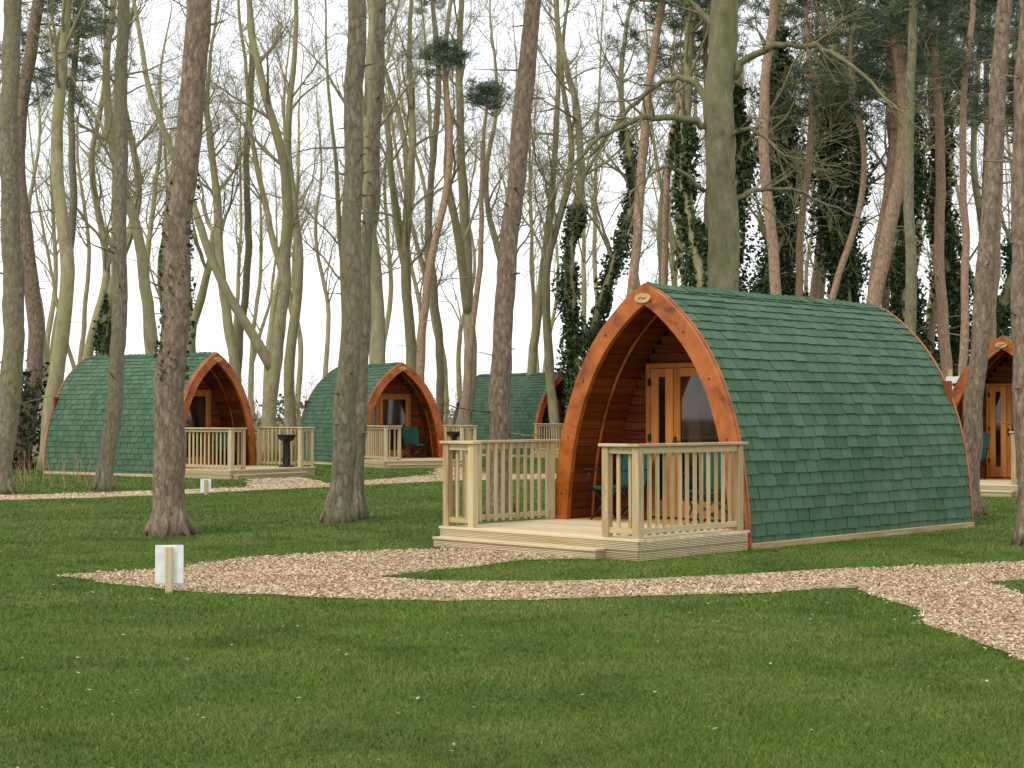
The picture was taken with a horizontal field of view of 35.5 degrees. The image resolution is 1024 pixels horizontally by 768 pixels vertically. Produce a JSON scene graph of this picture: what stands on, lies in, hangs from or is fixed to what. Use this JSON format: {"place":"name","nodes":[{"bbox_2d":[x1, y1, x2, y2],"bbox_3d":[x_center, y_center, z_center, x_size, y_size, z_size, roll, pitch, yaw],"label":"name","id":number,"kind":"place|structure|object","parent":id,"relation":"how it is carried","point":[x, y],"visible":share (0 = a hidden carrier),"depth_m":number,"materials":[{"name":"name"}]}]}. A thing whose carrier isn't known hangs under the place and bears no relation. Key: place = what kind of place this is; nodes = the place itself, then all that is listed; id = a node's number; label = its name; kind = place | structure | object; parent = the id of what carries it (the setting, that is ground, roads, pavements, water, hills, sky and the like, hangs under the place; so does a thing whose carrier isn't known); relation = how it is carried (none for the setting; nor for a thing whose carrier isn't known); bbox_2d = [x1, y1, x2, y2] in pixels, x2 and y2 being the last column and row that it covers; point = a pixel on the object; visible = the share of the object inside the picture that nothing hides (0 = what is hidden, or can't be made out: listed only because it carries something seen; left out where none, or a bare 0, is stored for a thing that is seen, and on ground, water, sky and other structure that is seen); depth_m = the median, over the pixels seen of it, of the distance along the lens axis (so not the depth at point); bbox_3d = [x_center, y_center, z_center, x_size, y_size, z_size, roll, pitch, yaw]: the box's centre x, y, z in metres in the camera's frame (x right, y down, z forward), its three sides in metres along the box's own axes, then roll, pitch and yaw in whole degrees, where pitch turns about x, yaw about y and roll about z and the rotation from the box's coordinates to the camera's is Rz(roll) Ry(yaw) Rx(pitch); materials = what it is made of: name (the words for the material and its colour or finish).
{"place":"outdoors","nodes":[
{"label":"outdoors","id":0,"kind":"place"},
{"bbox_2d":[0,0,1013,417],"label":"sky","id":1,"kind":"structure","parent":0,"point":[210,337],"materials":[{"name":"white"}]},
{"bbox_2d":[0,418,1023,767],"bbox_3d":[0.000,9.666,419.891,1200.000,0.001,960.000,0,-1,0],"label":"lawn ground","id":2,"kind":"structure","parent":0,"point":[466,674],"depth_m":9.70,"materials":[{"name":"green plant"}]},
{"bbox_2d":[12,359,49,469],"bbox_3d":[-16.198,0.789,45.490,5.788,3.398,3.189,0,-1,0],"label":"evergreen shrub","id":3,"kind":"object","parent":2,"relation":"on","point":[26,394],"visible":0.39,"depth_m":45.34,"materials":[{"name":"green plant"}]},
{"bbox_2d":[0,0,75,494],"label":"pine tree","id":4,"kind":"object","parent":2,"relation":"on","point":[11,362],"visible":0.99,"depth_m":30.93,"materials":[{"name":"brown plant"}]},
{"bbox_2d":[0,0,115,468],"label":"pine tree","id":5,"kind":"object","parent":2,"relation":"on","point":[36,333],"visible":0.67,"depth_m":46.00,"materials":[{"name":"brown plant"}]},
{"bbox_2d":[0,0,137,380],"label":"pine tree","id":6,"kind":"object","parent":2,"relation":"on","point":[75,61],"visible":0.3,"depth_m":58.05,"materials":[{"name":"brown plant"}]},
{"bbox_2d":[21,0,134,470],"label":"bare tree","id":7,"kind":"object","parent":2,"relation":"on","point":[62,39],"visible":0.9,"depth_m":44.02,"materials":[{"name":"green plant"}]},
{"bbox_2d":[12,445,147,487],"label":"dry stems","id":8,"kind":"object","parent":2,"relation":"on","point":[24,469],"visible":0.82,"depth_m":35.77,"materials":[{"name":"brown plant"}]},
{"bbox_2d":[26,0,181,355],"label":"ivy clad tree","id":9,"kind":"object","parent":2,"relation":"on","point":[102,337],"visible":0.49,"depth_m":59.31,"materials":[{"name":"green plant"}]},
{"bbox_2d":[20,0,207,359],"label":"bare tree","id":10,"kind":"object","parent":2,"relation":"on","point":[88,350],"visible":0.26,"depth_m":62.00,"materials":[{"name":"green plant"}]},
{"bbox_2d":[83,0,163,490],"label":"pine tree","id":11,"kind":"object","parent":2,"relation":"on","point":[103,478],"visible":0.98,"depth_m":32.54,"materials":[{"name":"brown plant"}]},
{"bbox_2d":[20,0,251,353],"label":"bare tree","id":12,"kind":"object","parent":2,"relation":"on","point":[149,327],"visible":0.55,"depth_m":49.56,"materials":[{"name":"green plant"}]},
{"bbox_2d":[155,545,183,592],"bbox_3d":[-2.948,1.597,13.755,0.240,0.420,0.057,0,-1,-6],"label":"information sign","id":13,"kind":"object","parent":2,"relation":"on","point":[169,565],"visible":0.97,"depth_m":13.77,"materials":[{"name":"white plastic"}]},
{"bbox_2d":[43,352,314,479],"bbox_3d":[-8.531,0.758,41.002,6.905,3.142,3.060,-1,-1,34],"label":"camping pod","id":14,"kind":"object","parent":2,"relation":"on","point":[215,399],"visible":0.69,"depth_m":40.90,"materials":[{"name":"green wood"}]},
{"bbox_2d":[185,390,210,464],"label":"doors","id":15,"kind":"structure","parent":14,"relation":"in","point":[199,414],"depth_m":41.08,"materials":[{"name":"brown wood"}]},
{"bbox_2d":[214,432,246,463],"bbox_3d":[-7.288,1.634,41.111,0.655,0.948,0.653,-1,-1,34],"label":"folding camp chair","id":16,"kind":"object","parent":14,"relation":"on","point":[235,450],"visible":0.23,"depth_m":41.23,"materials":[{"name":"teal fabric"}]},
{"bbox_2d":[277,429,297,466],"bbox_3d":[-5.618,1.601,40.226,0.588,0.958,0.486,1,-1,-29],"label":"charcoal barbecue","id":17,"kind":"object","parent":14,"relation":"on","point":[286,439],"visible":1,"depth_m":40.11,"materials":[{"name":"black metal"}]},
{"bbox_2d":[141,0,233,536],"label":"pine tree","id":18,"kind":"object","parent":2,"relation":"on","point":[169,515],"visible":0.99,"depth_m":20.21,"materials":[{"name":"brown plant"}]},
{"bbox_2d":[128,0,275,352],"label":"bare tree","id":19,"kind":"object","parent":2,"relation":"on","point":[199,305],"visible":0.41,"depth_m":61.33,"materials":[{"name":"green plant"}]},
{"bbox_2d":[200,479,210,494],"bbox_3d":[-5.848,1.972,30.551,0.200,0.320,0.057,0,-1,-6],"label":"information sign","id":20,"kind":"object","parent":2,"relation":"on","point":[205,487],"visible":0.84,"depth_m":30.56,"materials":[{"name":"white plastic"}]},
{"bbox_2d":[99,0,328,459],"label":"bare tree","id":21,"kind":"object","parent":2,"relation":"on","point":[272,359],"visible":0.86,"depth_m":54.85,"materials":[{"name":"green plant"}]},
{"bbox_2d":[130,0,310,383],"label":"bare tree","id":22,"kind":"object","parent":2,"relation":"on","point":[231,341],"visible":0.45,"depth_m":60.11,"materials":[{"name":"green plant"}]},
{"bbox_2d":[34,393,454,442],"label":"hedgerow","id":23,"kind":"object","parent":2,"relation":"on","point":[280,408],"visible":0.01,"depth_m":84.82,"materials":[{"name":"brown plant"}]},
{"bbox_2d":[236,0,271,371],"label":"pine tree","id":24,"kind":"object","parent":2,"relation":"on","point":[245,302],"visible":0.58,"depth_m":64.06,"materials":[{"name":"brown plant"}]},
{"bbox_2d":[0,467,555,499],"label":"woodchip path","id":25,"kind":"structure","parent":2,"relation":"on","point":[186,490],"depth_m":34.59,"materials":[{"name":"beige wood"}]},
{"bbox_2d":[167,0,393,456],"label":"bare tree","id":26,"kind":"object","parent":2,"relation":"on","point":[295,303],"visible":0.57,"depth_m":58.01,"materials":[{"name":"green plant"}]},
{"bbox_2d":[19,345,559,447],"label":"twiggy hedge","id":27,"kind":"object","parent":2,"relation":"on","point":[298,418],"visible":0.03,"depth_m":72.28,"materials":[{"name":"brown plant"}]},
{"bbox_2d":[289,0,379,523],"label":"pine tree","id":28,"kind":"object","parent":2,"relation":"on","point":[338,507],"visible":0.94,"depth_m":22.71,"materials":[{"name":"brown plant"}]},
{"bbox_2d":[224,0,457,363],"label":"bare tree","id":29,"kind":"object","parent":2,"relation":"on","point":[378,326],"visible":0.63,"depth_m":51.89,"materials":[{"name":"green plant"}]},
{"bbox_2d":[264,0,443,313],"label":"bare tree","id":30,"kind":"object","parent":2,"relation":"on","point":[338,216],"visible":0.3,"depth_m":66.03,"materials":[{"name":"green plant"}]},
{"bbox_2d":[353,0,389,518],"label":"pine tree","id":31,"kind":"object","parent":2,"relation":"on","point":[368,221],"visible":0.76,"depth_m":23.63,"materials":[{"name":"grey plant"}]},
{"bbox_2d":[296,362,477,468],"bbox_3d":[-3.954,0.917,49.189,3.060,3.142,6.905,1,-1,-30],"label":"camping pod","id":32,"kind":"object","parent":2,"relation":"on","point":[399,395],"visible":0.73,"depth_m":48.92,"materials":[{"name":"green wood"}]},
{"bbox_2d":[367,394,410,456],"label":"doors","id":33,"kind":"structure","parent":32,"relation":"in","point":[389,409],"depth_m":48.94,"materials":[{"name":"brown wood"}]},
{"bbox_2d":[401,427,428,457],"bbox_3d":[-2.972,1.778,48.573,0.653,0.948,0.655,1,-1,-30],"label":"folding camp chair","id":34,"kind":"object","parent":32,"relation":"on","point":[410,435],"visible":0.98,"depth_m":48.75,"materials":[{"name":"teal fabric"}]},
{"bbox_2d":[446,427,459,458],"bbox_3d":[-1.672,1.742,47.528,0.588,0.958,0.486,1,-1,-29],"label":"charcoal barbecue","id":35,"kind":"object","parent":32,"relation":"on","point":[453,435],"visible":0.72,"depth_m":47.37,"materials":[{"name":"black metal"}]},
{"bbox_2d":[298,0,505,371],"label":"bare tree","id":36,"kind":"object","parent":2,"relation":"on","point":[402,228],"visible":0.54,"depth_m":59.70,"materials":[{"name":"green plant"}]},
{"bbox_2d":[308,0,524,424],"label":"bare tree","id":37,"kind":"object","parent":2,"relation":"on","point":[461,228],"visible":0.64,"depth_m":55.80,"materials":[{"name":"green plant"}]},
{"bbox_2d":[370,29,475,421],"bbox_3d":[-2.771,-4.290,49.768,3.348,13.676,1.877,0,-1,0],"label":"pine tree","id":38,"kind":"object","parent":2,"relation":"on","point":[456,56],"visible":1,"depth_m":50.03,"materials":[{"name":"brown plant"}]},
{"bbox_2d":[415,0,451,425],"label":"pine tree","id":39,"kind":"object","parent":2,"relation":"on","point":[438,334],"visible":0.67,"depth_m":66.04,"materials":[{"name":"brown plant"}]},
{"bbox_2d":[441,76,529,439],"bbox_3d":[-0.904,-3.792,52.061,2.948,12.762,2.250,0,-1,0],"label":"pine tree","id":40,"kind":"object","parent":2,"relation":"on","point":[485,90],"visible":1,"depth_m":51.99,"materials":[{"name":"brown plant"}]},
{"bbox_2d":[435,0,546,513],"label":"pine tree","id":41,"kind":"object","parent":2,"relation":"on","point":[499,394],"visible":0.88,"depth_m":24.10,"materials":[{"name":"brown plant"}]},
{"bbox_2d":[414,0,584,261],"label":"bare tree","id":42,"kind":"object","parent":2,"relation":"on","point":[487,205],"visible":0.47,"depth_m":64.52,"materials":[{"name":"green plant"}]},
{"bbox_2d":[0,496,1005,767],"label":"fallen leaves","id":43,"kind":"object","parent":2,"relation":"on","point":[482,670],"visible":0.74,"depth_m":10.26,"materials":[{"name":"brown plant"}]},
{"bbox_2d":[0,0,1014,438],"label":"distant trees","id":44,"kind":"object","parent":2,"relation":"on","point":[386,248],"visible":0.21,"depth_m":97.06,"materials":[{"name":"brown plant"}]},
{"bbox_2d":[452,372,568,457],"bbox_3d":[1.002,1.125,59.931,3.060,3.142,6.905,1,-1,-42],"label":"camping pod","id":45,"kind":"object","parent":2,"relation":"on","point":[528,408],"visible":0.31,"depth_m":59.32,"materials":[{"name":"green wood"}]},
{"bbox_2d":[540,398,559,438],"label":"doors","id":46,"kind":"structure","parent":45,"relation":"in","point":[545,419],"depth_m":59.70,"materials":[{"name":"brown wood"}]},
{"bbox_2d":[57,546,1023,660],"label":"woodchip path","id":47,"kind":"structure","parent":2,"relation":"on","point":[670,590],"depth_m":14.14,"materials":[{"name":"beige wood"}]},
{"bbox_2d":[476,0,616,374],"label":"bare tree","id":48,"kind":"object","parent":2,"relation":"on","point":[534,342],"visible":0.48,"depth_m":60.19,"materials":[{"name":"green plant"}]},
{"bbox_2d":[466,0,663,450],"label":"bare tree","id":49,"kind":"object","parent":2,"relation":"on","point":[553,413],"visible":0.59,"depth_m":57.95,"materials":[{"name":"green plant"}]},
{"bbox_2d":[466,0,672,424],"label":"ivy clad tree","id":50,"kind":"object","parent":2,"relation":"on","point":[570,317],"visible":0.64,"depth_m":56.23,"materials":[{"name":"green plant"}]},
{"bbox_2d":[367,568,850,583],"bbox_3d":[1.047,1.810,15.025,4.789,0.022,0.762,0,-1,-10],"label":"path edging","id":51,"kind":"object","parent":2,"relation":"on","point":[539,582],"visible":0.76,"depth_m":14.76,"materials":[{"name":"brown wood"}]},
{"bbox_2d":[530,0,702,367],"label":"ivy clad tree","id":52,"kind":"object","parent":2,"relation":"on","point":[615,258],"visible":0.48,"depth_m":57.27,"materials":[{"name":"green plant"}]},
{"bbox_2d":[605,0,710,297],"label":"pine tree","id":53,"kind":"object","parent":2,"relation":"on","point":[656,31],"visible":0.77,"depth_m":44.18,"materials":[{"name":"brown plant"}]},
{"bbox_2d":[620,1,756,287],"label":"ivy clad tree","id":54,"kind":"object","parent":2,"relation":"on","point":[693,232],"visible":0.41,"depth_m":48.25,"materials":[{"name":"green plant"}]},
{"bbox_2d":[629,0,754,284],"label":"pine tree","id":55,"kind":"object","parent":2,"relation":"on","point":[666,190],"visible":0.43,"depth_m":49.02,"materials":[{"name":"pink plant"}]},
{"bbox_2d":[636,14,761,242],"bbox_3d":[7.131,-6.875,59.893,4.971,19.207,4.901,0,-1,0],"label":"pine tree","id":56,"kind":"object","parent":2,"relation":"on","point":[705,200],"visible":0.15,"depth_m":60.12,"materials":[{"name":"green plant"}]},
{"bbox_2d":[432,281,974,561],"bbox_3d":[2.684,0.358,20.288,3.060,3.142,7.405,-1,-2,44],"label":"camping pod","id":57,"kind":"object","parent":2,"relation":"on","point":[812,420],"visible":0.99,"depth_m":19.74,"materials":[{"name":"green wood"}]},
{"bbox_2d":[585,454,652,519],"bbox_3d":[1.367,1.223,19.930,0.655,0.948,0.653,1,-1,-36],"label":"folding camp chair","id":58,"kind":"object","parent":57,"relation":"on","point":[624,469],"visible":0.41,"depth_m":20.00,"materials":[{"name":"teal fabric"}]},
{"bbox_2d":[646,363,727,519],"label":"doors","id":59,"kind":"structure","parent":57,"relation":"in","point":[678,410],"depth_m":19.99,"materials":[{"name":"brown wood"}]},
{"bbox_2d":[682,445,727,527],"bbox_3d":[2.395,1.203,18.867,0.653,0.948,0.655,-1,-1,32],"label":"folding camp chair","id":60,"kind":"object","parent":57,"relation":"on","point":[711,473],"visible":0.32,"depth_m":19.12,"materials":[{"name":"teal fabric"}]},
{"bbox_2d":[634,0,779,283],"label":"bare tree","id":61,"kind":"object","parent":2,"relation":"on","point":[659,232],"visible":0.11,"depth_m":62.19,"materials":[{"name":"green plant"}]},
{"bbox_2d":[450,0,986,304],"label":"beech tree","id":62,"kind":"object","parent":2,"relation":"on","point":[717,125],"visible":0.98,"depth_m":28.84,"materials":[{"name":"green plant"}]},
{"bbox_2d":[624,0,846,291],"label":"ivy clad tree","id":63,"kind":"object","parent":2,"relation":"on","point":[744,170],"visible":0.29,"depth_m":50.72,"materials":[{"name":"green plant"}]},
{"bbox_2d":[673,0,874,295],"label":"ivy clad tree","id":64,"kind":"object","parent":2,"relation":"on","point":[762,286],"visible":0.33,"depth_m":55.38,"materials":[{"name":"green plant"}]},
{"bbox_2d":[743,0,835,294],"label":"pine tree","id":65,"kind":"object","parent":2,"relation":"on","point":[772,13],"visible":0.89,"depth_m":42.08,"materials":[{"name":"brown plant"}]},
{"bbox_2d":[738,0,844,296],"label":"ivy clad tree","id":66,"kind":"object","parent":2,"relation":"on","point":[778,204],"visible":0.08,"depth_m":60.18,"materials":[{"name":"green plant"}]},
{"bbox_2d":[747,0,865,297],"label":"pine tree","id":67,"kind":"object","parent":2,"relation":"on","point":[811,111],"visible":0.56,"depth_m":51.99,"materials":[{"name":"pink plant"}]},
{"bbox_2d":[754,0,875,298],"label":"pine tree","id":68,"kind":"object","parent":2,"relation":"on","point":[814,284],"visible":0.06,"depth_m":58.02,"materials":[{"name":"pink plant"}]},
{"bbox_2d":[748,2,887,299],"bbox_3d":[12.502,-8.529,63.789,7.261,22.857,7.707,1,-1,-29],"label":"bare tree","id":69,"kind":"object","parent":2,"relation":"on","point":[821,290],"visible":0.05,"depth_m":63.99,"materials":[{"name":"plant"}]},
{"bbox_2d":[786,1,905,302],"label":"ivy clad tree","id":70,"kind":"object","parent":2,"relation":"on","point":[831,244],"visible":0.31,"depth_m":55.13,"materials":[{"name":"green plant"}]},
{"bbox_2d":[767,1,928,302],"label":"ivy clad tree","id":71,"kind":"object","parent":2,"relation":"on","point":[874,166],"visible":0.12,"depth_m":60.67,"materials":[{"name":"green plant"}]},
{"bbox_2d":[799,0,915,300],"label":"pine tree","id":72,"kind":"object","parent":2,"relation":"on","point":[859,92],"visible":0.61,"depth_m":47.30,"materials":[{"name":"brown plant"}]},
{"bbox_2d":[812,4,973,316],"bbox_3d":[14.113,-9.917,60.615,8.565,25.417,4.320,0,-1,10],"label":"bare tree","id":73,"kind":"object","parent":2,"relation":"on","point":[878,157],"visible":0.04,"depth_m":60.05,"materials":[{"name":"plant"}]},
{"bbox_2d":[820,0,976,310],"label":"pine tree","id":74,"kind":"object","parent":2,"relation":"on","point":[922,94],"visible":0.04,"depth_m":55.97,"materials":[{"name":"brown plant"}]},
{"bbox_2d":[847,0,950,334],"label":"pine tree","id":75,"kind":"object","parent":2,"relation":"on","point":[908,17],"visible":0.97,"depth_m":38.03,"materials":[{"name":"grey plant"}]},
{"bbox_2d":[837,0,964,293],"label":"pine tree","id":76,"kind":"object","parent":2,"relation":"on","point":[893,143],"visible":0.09,"depth_m":49.98,"materials":[{"name":"brown plant"}]},
{"bbox_2d":[824,0,994,305],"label":"pine tree","id":77,"kind":"object","parent":2,"relation":"on","point":[882,263],"visible":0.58,"depth_m":44.91,"materials":[{"name":"brown plant"}]},
{"bbox_2d":[815,4,1018,367],"bbox_3d":[12.914,-8.838,53.150,7.535,22.955,8.020,0,-1,0],"label":"ivy clad tree","id":78,"kind":"object","parent":2,"relation":"on","point":[898,264],"visible":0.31,"depth_m":52.39,"materials":[{"name":"green plant"}]},
{"bbox_2d":[825,291,1011,364],"bbox_3d":[16.994,-0.659,65.028,18.252,7.185,6.287,0,-1,0],"label":"evergreen shrub","id":79,"kind":"object","parent":2,"relation":"on","point":[936,337],"depth_m":63.50,"materials":[{"name":"green plant"}]},
{"bbox_2d":[862,2,982,363],"bbox_3d":[16.081,-6.953,61.661,5.301,19.450,4.445,0,-1,0],"label":"pine tree","id":80,"kind":"object","parent":2,"relation":"on","point":[932,328],"visible":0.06,"depth_m":62.04,"materials":[{"name":"brown plant"}]},
{"bbox_2d":[864,0,994,379],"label":"pine tree","id":81,"kind":"object","parent":2,"relation":"on","point":[943,343],"visible":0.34,"depth_m":48.04,"materials":[{"name":"brown plant"}]},
{"bbox_2d":[946,369,959,389],"bbox_3d":[10.297,0.958,37.576,1.080,2.600,0.125,0,-1,11],"label":"finger post sign","id":82,"kind":"object","parent":2,"relation":"on","point":[953,379],"visible":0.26,"depth_m":37.53,"materials":[{"name":"white wood"}]},
{"bbox_2d":[905,13,1012,297],"bbox_3d":[17.702,-8.527,62.455,7.659,22.778,7.182,0,-1,-2],"label":"bare tree","id":83,"kind":"object","parent":2,"relation":"on","point":[976,190],"visible":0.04,"depth_m":61.92,"materials":[{"name":"plant"}]},
{"bbox_2d":[915,1,1017,385],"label":"ivy clad tree","id":84,"kind":"object","parent":2,"relation":"on","point":[952,264],"visible":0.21,"depth_m":58.04,"materials":[{"name":"green plant"}]},
{"bbox_2d":[918,1,1014,230],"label":"pine tree","id":85,"kind":"object","parent":2,"relation":"on","point":[982,122],"visible":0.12,"depth_m":57.24,"materials":[{"name":"green plant"}]},
{"bbox_2d":[917,0,1018,338],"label":"ivy clad tree","id":86,"kind":"object","parent":2,"relation":"on","point":[1003,315],"visible":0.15,"depth_m":55.24,"materials":[{"name":"green plant"}]},
{"bbox_2d":[927,0,1019,375],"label":"pine tree","id":87,"kind":"object","parent":2,"relation":"on","point":[966,61],"visible":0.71,"depth_m":41.96,"materials":[{"name":"brown plant"}]},
{"bbox_2d":[929,0,1018,342],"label":"pine tree","id":88,"kind":"object","parent":2,"relation":"on","point":[1010,112],"visible":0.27,"depth_m":50.00,"materials":[{"name":"brown plant"}]},
{"bbox_2d":[931,0,1019,222],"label":"pine tree","id":89,"kind":"object","parent":2,"relation":"on","point":[979,114],"visible":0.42,"depth_m":44.29,"materials":[{"name":"green plant"}]},
{"bbox_2d":[952,335,1017,497],"bbox_3d":[10.805,0.607,33.157,3.060,3.142,7.405,-1,-1,40],"label":"camping pod","id":90,"kind":"object","parent":2,"relation":"on","point":[998,471],"visible":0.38,"depth_m":32.90,"materials":[{"name":"brown wood"}]},
{"bbox_2d":[980,433,990,479],"bbox_3d":[9.309,1.466,32.479,0.655,0.948,0.653,0,-1,-20],"label":"folding camp chair","id":91,"kind":"object","parent":90,"relation":"on","point":[986,440],"visible":0.22,"depth_m":32.41,"materials":[{"name":"teal fabric"}]},
{"bbox_2d":[986,383,1013,476],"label":"doors","id":92,"kind":"structure","parent":90,"relation":"in","point":[999,403],"depth_m":32.98,"materials":[{"name":"brown wood"}]},
{"bbox_2d":[963,0,1015,515],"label":"pine tree","id":93,"kind":"object","parent":2,"relation":"on","point":[977,365],"visible":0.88,"depth_m":24.43,"materials":[{"name":"brown plant"}]},
{"bbox_2d":[981,0,1023,545],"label":"pine tree","id":94,"kind":"object","parent":2,"relation":"on","point":[1017,270],"visible":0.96,"depth_m":18.74,"materials":[{"name":"brown plant"}]}
]}

